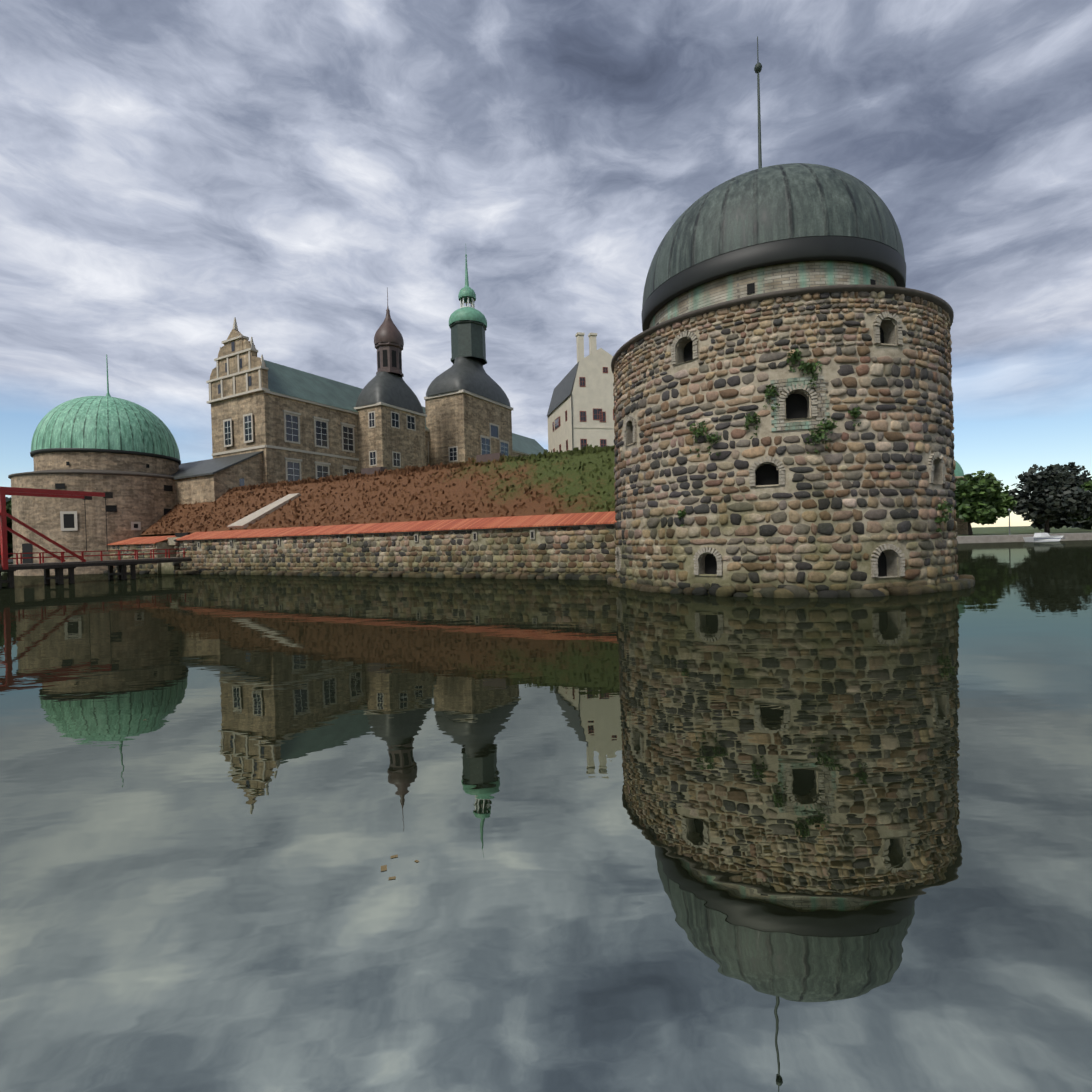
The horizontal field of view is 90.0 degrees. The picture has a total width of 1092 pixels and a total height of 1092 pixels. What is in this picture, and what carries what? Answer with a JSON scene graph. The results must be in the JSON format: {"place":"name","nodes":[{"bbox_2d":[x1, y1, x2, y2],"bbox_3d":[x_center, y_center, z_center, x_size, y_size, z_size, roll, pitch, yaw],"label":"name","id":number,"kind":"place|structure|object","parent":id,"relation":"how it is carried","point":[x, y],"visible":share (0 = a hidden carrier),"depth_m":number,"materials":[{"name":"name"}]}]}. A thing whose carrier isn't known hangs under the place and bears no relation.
{"place":"outdoors","nodes":[
{"label":"outdoors","id":0,"kind":"place"},
{"bbox_2d":[0,487,186,569],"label":"bridge red frame and railings","id":1,"kind":"object","parent":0,"point":[4,528],"visible":0.96,"depth_m":52.43,"materials":[{"name":"red wood"}]},
{"bbox_2d":[175,532,189,554],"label":"dark gate recess","id":2,"kind":"object","parent":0,"point":[181,534],"visible":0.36,"depth_m":70.82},
{"bbox_2d":[140,449,615,534],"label":"embankment","id":3,"kind":"structure","parent":0,"point":[460,489],"depth_m":55.87,"materials":[{"name":"brown soil"}]},
{"bbox_2d":[227,493,300,528],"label":"ramp","id":4,"kind":"structure","parent":3,"relation":"on","point":[252,518],"depth_m":67.47,"materials":[{"name":"beige concrete"}]},
{"bbox_2d":[141,444,615,533],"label":"rampart grass tufts","id":5,"kind":"object","parent":3,"relation":"on","point":[546,454],"visible":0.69,"depth_m":59.30,"materials":[{"name":"brown plant"}]},
{"bbox_2d":[361,453,504,474],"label":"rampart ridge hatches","id":6,"kind":"object","parent":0,"point":[479,458],"visible":0.57,"depth_m":58.25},
{"bbox_2d":[0,540,1091,1091],"bbox_3d":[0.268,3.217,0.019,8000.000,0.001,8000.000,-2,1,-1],"label":"moat water","id":7,"kind":"structure","parent":0,"point":[664,842],"depth_m":5.93,"materials":[{"name":"grey liquid"}]},
{"bbox_2d":[0,492,191,588],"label":"bridge deck supports","id":8,"kind":"object","parent":7,"relation":"in","point":[122,573],"visible":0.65,"depth_m":54.93,"materials":[{"name":"wood"}]},
{"bbox_2d":[0,557,190,566],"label":"bridge deck","id":9,"kind":"structure","parent":8,"relation":"on","point":[78,562],"depth_m":55.74,"materials":[{"name":"brown wood"}]},
{"bbox_2d":[381,855,418,879],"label":"floating leaves","id":10,"kind":"object","parent":7,"relation":"on","point":[383,867],"visible":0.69,"depth_m":5.41,"materials":[{"name":"brown plant"}]},
{"bbox_2d":[616,293,955,595],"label":"stones","id":11,"kind":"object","parent":7,"relation":"in","point":[829,372],"visible":0.31,"depth_m":27.74,"materials":[{"name":"stone"}]},
{"bbox_2d":[616,317,941,577],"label":"window recesses","id":12,"kind":"object","parent":11,"relation":"on","point":[885,324],"visible":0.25,"depth_m":27.95,"materials":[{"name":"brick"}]},
{"bbox_2d":[611,284,953,372],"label":"ledge","id":13,"kind":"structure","parent":11,"relation":"on","point":[927,296],"depth_m":27.73,"materials":[{"name":"grey stone"}]},
{"bbox_2d":[649,261,896,327],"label":"drum wall","id":14,"kind":"structure","parent":13,"relation":"on","point":[778,277],"depth_m":29.95,"materials":[{"name":"white brick"}]},
{"bbox_2d":[656,279,875,324],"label":"drum windows","id":15,"kind":"structure","parent":14,"relation":"on","point":[750,288],"depth_m":30.09,"materials":[{"name":"black"}]},
{"bbox_2d":[641,235,905,330],"bbox_3d":[14.682,-15.984,36.929,16.200,1.200,16.200,-2,1,-1],"label":"dome eave band","id":16,"kind":"object","parent":14,"relation":"on","point":[888,259],"visible":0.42,"depth_m":29.75,"materials":[{"name":"grey metal"}]},
{"bbox_2d":[642,163,904,307],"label":"dome roof","id":17,"kind":"structure","parent":16,"relation":"on","point":[771,203],"depth_m":30.11,"materials":[{"name":"grey metal"}]},
{"bbox_2d":[754,36,761,168],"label":"spire","id":18,"kind":"structure","parent":17,"relation":"on","point":[758,68],"depth_m":36.68,"materials":[{"name":"grey metal"}]},
{"bbox_2d":[615,311,953,576],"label":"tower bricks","id":19,"kind":"object","parent":11,"relation":"on","point":[876,340],"visible":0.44,"depth_m":27.68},
{"bbox_2d":[684,326,886,575],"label":"window openings","id":20,"kind":"object","parent":11,"relation":"on","point":[796,407],"visible":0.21,"depth_m":28.23,"materials":[{"name":"black"}]},
{"bbox_2d":[770,376,829,431],"bbox_3d":[12.689,-7.094,27.315,2.719,2.576,0.413,-1,1,13],"label":"window surround","id":21,"kind":"object","parent":11,"relation":"attached to","point":[821,390],"visible":0.75,"depth_m":27.11,"materials":[{"name":"grey stone"}]},
{"bbox_2d":[677,348,952,531],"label":"climbing plants","id":22,"kind":"object","parent":11,"relation":"on","point":[829,425],"visible":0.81,"depth_m":27.23,"materials":[{"name":"green plant"}]},
{"bbox_2d":[607,291,974,597],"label":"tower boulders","id":23,"kind":"object","parent":7,"relation":"in","point":[956,581],"visible":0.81,"depth_m":27.89,"materials":[{"name":"stone"}]},
{"bbox_2d":[1023,533,1063,541],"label":"boat","id":24,"kind":"object","parent":7,"relation":"on","point":[1037,535],"visible":0.93,"depth_m":107.24,"materials":[{"name":"white plastic"}]},
{"bbox_2d":[1036,533,1062,538],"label":"boat trim","id":25,"kind":"structure","parent":24,"relation":"attached to","point":[1049,538],"depth_m":106.74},
{"bbox_2d":[0,0,1091,526],"label":"sky","id":26,"kind":"structure","parent":0,"point":[172,171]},
{"bbox_2d":[10,526,1091,557],"bbox_3d":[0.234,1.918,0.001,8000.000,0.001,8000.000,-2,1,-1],"label":"ground sheet","id":27,"kind":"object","parent":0,"point":[1014,530],"visible":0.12,"depth_m":206.97,"materials":[{"name":"green plant"}]},
{"bbox_2d":[6,500,12,547],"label":"tree foliage","id":28,"kind":"object","parent":27,"relation":"on","point":[9,520],"visible":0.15,"depth_m":94.30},
{"bbox_2d":[0,497,1091,557],"bbox_3d":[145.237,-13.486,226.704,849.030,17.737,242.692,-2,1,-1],"label":"trees","id":29,"kind":"object","parent":27,"relation":"on","point":[1061,523],"depth_m":190.91,"materials":[{"name":"green plant"}]},
{"bbox_2d":[8,533,1091,561],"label":"quay walls","id":30,"kind":"structure","parent":27,"relation":"on","point":[1013,538],"depth_m":110.30,"materials":[{"name":"stone"}]},
{"bbox_2d":[954,476,967,534],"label":"distant tower drum","id":31,"kind":"object","parent":27,"relation":"on","point":[962,528],"visible":0.02,"depth_m":144.82,"materials":[{"name":"stone"}]},
{"bbox_2d":[954,461,963,476],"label":"distant dome","id":32,"kind":"structure","parent":31,"relation":"on","point":[958,470],"depth_m":146.40,"materials":[{"name":"green metal"}]},
{"bbox_2d":[956,514,972,534],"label":"tree trunk","id":33,"kind":"object","parent":27,"relation":"on","point":[970,532],"visible":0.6,"depth_m":132.27,"materials":[{"name":"brown wood"}]},
{"bbox_2d":[953,470,1017,524],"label":"tree foliage","id":34,"kind":"object","parent":27,"relation":"on","point":[981,499],"visible":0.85,"depth_m":127.14,"materials":[{"name":"green plant"}]},
{"bbox_2d":[1008,509,1010,534],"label":"lamp post","id":35,"kind":"object","parent":27,"relation":"on","point":[1009,510],"visible":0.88,"depth_m":120.36,"materials":[{"name":"grey metal"}]},
{"bbox_2d":[1044,515,1053,532],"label":"tree trunk","id":36,"kind":"object","parent":27,"relation":"on","point":[1046,528],"visible":0.21,"depth_m":134.71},
{"bbox_2d":[1008,462,1091,520],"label":"tree foliage","id":37,"kind":"object","parent":27,"relation":"on","point":[1057,493],"visible":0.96,"depth_m":129.62,"materials":[{"name":"plant"}]},
{"bbox_2d":[1073,476,1091,521],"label":"tree foliage","id":38,"kind":"object","parent":27,"relation":"on","point":[1088,486],"visible":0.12,"depth_m":143.60,"materials":[{"name":"green plant"}]},
{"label":"castle island ground","id":39,"kind":"structure","parent":0,"visible":0},
{"bbox_2d":[11,474,175,575],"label":"round tower wall","id":40,"kind":"structure","parent":39,"relation":"on","point":[145,501],"depth_m":74.41,"materials":[{"name":"beige stone"}]},
{"bbox_2d":[8,469,173,478],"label":"tower cornice","id":41,"kind":"structure","parent":40,"relation":"on","point":[100,472],"depth_m":75.22,"materials":[{"name":"grey stone"}]},
{"bbox_2d":[33,452,178,475],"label":"dome drum","id":42,"kind":"object","parent":41,"relation":"on","point":[87,460],"visible":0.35,"depth_m":77.05,"materials":[{"name":"beige stone"}]},
{"bbox_2d":[30,448,180,464],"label":"dome eave","id":43,"kind":"object","parent":42,"relation":"on","point":[49,450],"visible":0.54,"depth_m":76.90,"materials":[{"name":"metal"}]},
{"bbox_2d":[31,396,179,459],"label":"dome roof","id":44,"kind":"structure","parent":43,"relation":"on","point":[104,422],"depth_m":77.94,"materials":[{"name":"green metal"}]},
{"bbox_2d":[106,354,110,396],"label":"spire","id":45,"kind":"structure","parent":44,"relation":"on","point":[107,394],"depth_m":83.94,"materials":[{"name":"metal"}]},
{"bbox_2d":[22,462,172,563],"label":"window openings","id":46,"kind":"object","parent":40,"relation":"on","point":[68,523],"depth_m":73.66,"materials":[{"name":"black"}]},
{"bbox_2d":[60,511,140,530],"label":"window frames","id":47,"kind":"structure","parent":46,"relation":"attached to","point":[76,521],"depth_m":73.56,"materials":[{"name":"beige stone"}]},
{"bbox_2d":[175,453,262,533],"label":"low palace walls","id":48,"kind":"structure","parent":39,"relation":"on","point":[206,488],"depth_m":80.48,"materials":[{"name":"beige stone"}]},
{"bbox_2d":[171,451,262,479],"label":"roof","id":49,"kind":"structure","parent":48,"relation":"attached to","point":[202,468],"depth_m":83.54,"materials":[{"name":"grey metal"}]},
{"bbox_2d":[103,525,616,579],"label":"curtain wall","id":50,"kind":"structure","parent":39,"relation":"on","point":[539,539],"depth_m":49.87,"materials":[{"name":"stone"}]},
{"bbox_2d":[161,537,180,573],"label":"gate lintel and sill","id":51,"kind":"structure","parent":50,"relation":"attached to","point":[168,568],"depth_m":69.53,"materials":[{"name":"grey stone"}]},
{"bbox_2d":[106,511,616,544],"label":"wall coping","id":52,"kind":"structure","parent":50,"relation":"on","point":[591,518],"depth_m":51.56,"materials":[{"name":"tile"}]},
{"bbox_2d":[198,532,533,546],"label":"wall openings","id":53,"kind":"object","parent":50,"relation":"in","point":[532,535],"visible":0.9,"depth_m":49.98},
{"bbox_2d":[197,530,535,547],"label":"curtain wall frames","id":54,"kind":"structure","parent":50,"relation":"attached to","point":[533,531],"depth_m":49.99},
{"bbox_2d":[177,524,613,540],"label":"curtain wall fascia","id":55,"kind":"structure","parent":50,"relation":"attached to","point":[413,531],"depth_m":49.37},
{"bbox_2d":[209,329,526,483],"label":"palace walls","id":56,"kind":"structure","parent":39,"relation":"on","point":[266,409],"depth_m":87.39,"materials":[{"name":"brown stone"}]},
{"bbox_2d":[218,342,507,485],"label":"windows","id":57,"kind":"structure","parent":56,"relation":"in","point":[411,425],"depth_m":93.00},
{"bbox_2d":[223,410,508,480],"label":"window frames","id":58,"kind":"structure","parent":56,"relation":"attached to","point":[291,413],"depth_m":93.44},
{"bbox_2d":[225,413,506,480],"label":"window panes","id":59,"kind":"structure","parent":56,"relation":"attached to","point":[248,434],"depth_m":92.60,"materials":[{"name":"grey glass"}]},
{"bbox_2d":[206,317,528,460],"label":"palace cornices","id":60,"kind":"object","parent":56,"relation":"attached to","point":[250,369],"visible":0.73,"depth_m":86.86,"materials":[{"name":"beige stone"}]},
{"bbox_2d":[264,360,543,454],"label":"roof","id":61,"kind":"structure","parent":56,"relation":"on","point":[286,380],"depth_m":96.38,"materials":[{"name":"green metal"}]},
{"bbox_2d":[357,405,425,473],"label":"palace tower","id":62,"kind":"structure","parent":39,"relation":"on","point":[384,438],"depth_m":99.21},
{"bbox_2d":[354,402,426,416],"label":"cornice","id":63,"kind":"structure","parent":62,"relation":"attached to","point":[388,405],"depth_m":98.98,"materials":[{"name":"white paint"}]},
{"bbox_2d":[355,371,423,413],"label":"tower roof","id":64,"kind":"structure","parent":63,"relation":"on","point":[393,389],"depth_m":99.67,"materials":[{"name":"black metal"}]},
{"bbox_2d":[375,342,403,376],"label":"lantern turret","id":65,"kind":"object","parent":64,"relation":"on","point":[389,347],"visible":0.62,"depth_m":101.27,"materials":[{"name":"metal"}]},
{"bbox_2d":[374,288,403,346],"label":"onion dome","id":66,"kind":"structure","parent":65,"relation":"on","point":[387,331],"depth_m":101.30,"materials":[{"name":"brown metal"}]},
{"bbox_2d":[378,350,400,368],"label":"lantern openings","id":67,"kind":"object","parent":65,"relation":"in","point":[385,362],"visible":0.71,"depth_m":101.48,"materials":[{"name":"black"}]},
{"bbox_2d":[425,393,512,465],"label":"palace tower","id":68,"kind":"structure","parent":39,"relation":"on","point":[461,421],"depth_m":115.09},
{"bbox_2d":[426,356,510,406],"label":"tower roof","id":69,"kind":"structure","parent":68,"relation":"on","point":[469,374],"depth_m":116.25,"materials":[{"name":"black metal"}]},
{"bbox_2d":[449,320,486,364],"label":"lantern drum","id":70,"kind":"object","parent":69,"relation":"on","point":[467,338],"visible":0.88,"depth_m":119.07,"materials":[{"name":"grey metal"}]},
{"bbox_2d":[449,307,486,327],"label":"small dome","id":71,"kind":"structure","parent":70,"relation":"on","point":[466,313],"depth_m":118.67,"materials":[{"name":"green metal"}]},
{"bbox_2d":[460,296,474,308],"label":"lantern columns","id":72,"kind":"structure","parent":71,"relation":"on","point":[472,303],"depth_m":121.56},
{"bbox_2d":[458,255,475,302],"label":"spire","id":73,"kind":"structure","parent":72,"relation":"on","point":[465,291],"depth_m":121.61,"materials":[{"name":"green metal"}]},
{"bbox_2d":[424,389,512,410],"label":"cornice","id":74,"kind":"structure","parent":68,"relation":"attached to","point":[468,393],"depth_m":115.30,"materials":[{"name":"white paint"}]},
{"bbox_2d":[548,348,614,452],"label":"white house walls","id":75,"kind":"structure","parent":39,"relation":"on","point":[597,391],"depth_m":100.98,"materials":[{"name":"beige paint"}]},
{"bbox_2d":[547,362,578,415],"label":"roof","id":76,"kind":"structure","parent":75,"relation":"on","point":[562,391],"depth_m":107.94,"materials":[{"name":"black metal"}]},
{"bbox_2d":[571,393,572,449],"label":"downspout","id":77,"kind":"object","parent":75,"relation":"attached to","point":[572,422],"visible":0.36,"depth_m":99.64,"materials":[{"name":"grey metal"}]},
{"bbox_2d":[552,367,613,452],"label":"window frames","id":78,"kind":"structure","parent":75,"relation":"in","point":[585,421],"depth_m":101.05,"materials":[{"name":"brown wood"}]},
{"bbox_2d":[553,370,605,446],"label":"white house mullions","id":79,"kind":"object","parent":78,"relation":"in","point":[585,416],"visible":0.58,"depth_m":101.07,"materials":[{"name":"wood"}]},
{"bbox_2d":[553,368,614,452],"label":"windows","id":80,"kind":"structure","parent":78,"relation":"in","point":[582,417],"depth_m":101.01,"materials":[{"name":"black glass"}]},
{"bbox_2d":[575,332,596,368],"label":"chimneys","id":81,"kind":"object","parent":75,"relation":"on","point":[579,336],"visible":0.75,"depth_m":100.98,"materials":[{"name":"white paint"}]},
{"bbox_2d":[573,426,613,428],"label":"string course","id":82,"kind":"object","parent":75,"relation":"attached to","point":[592,427],"visible":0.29,"depth_m":100.54,"materials":[{"name":"beige stone"}]}
]}

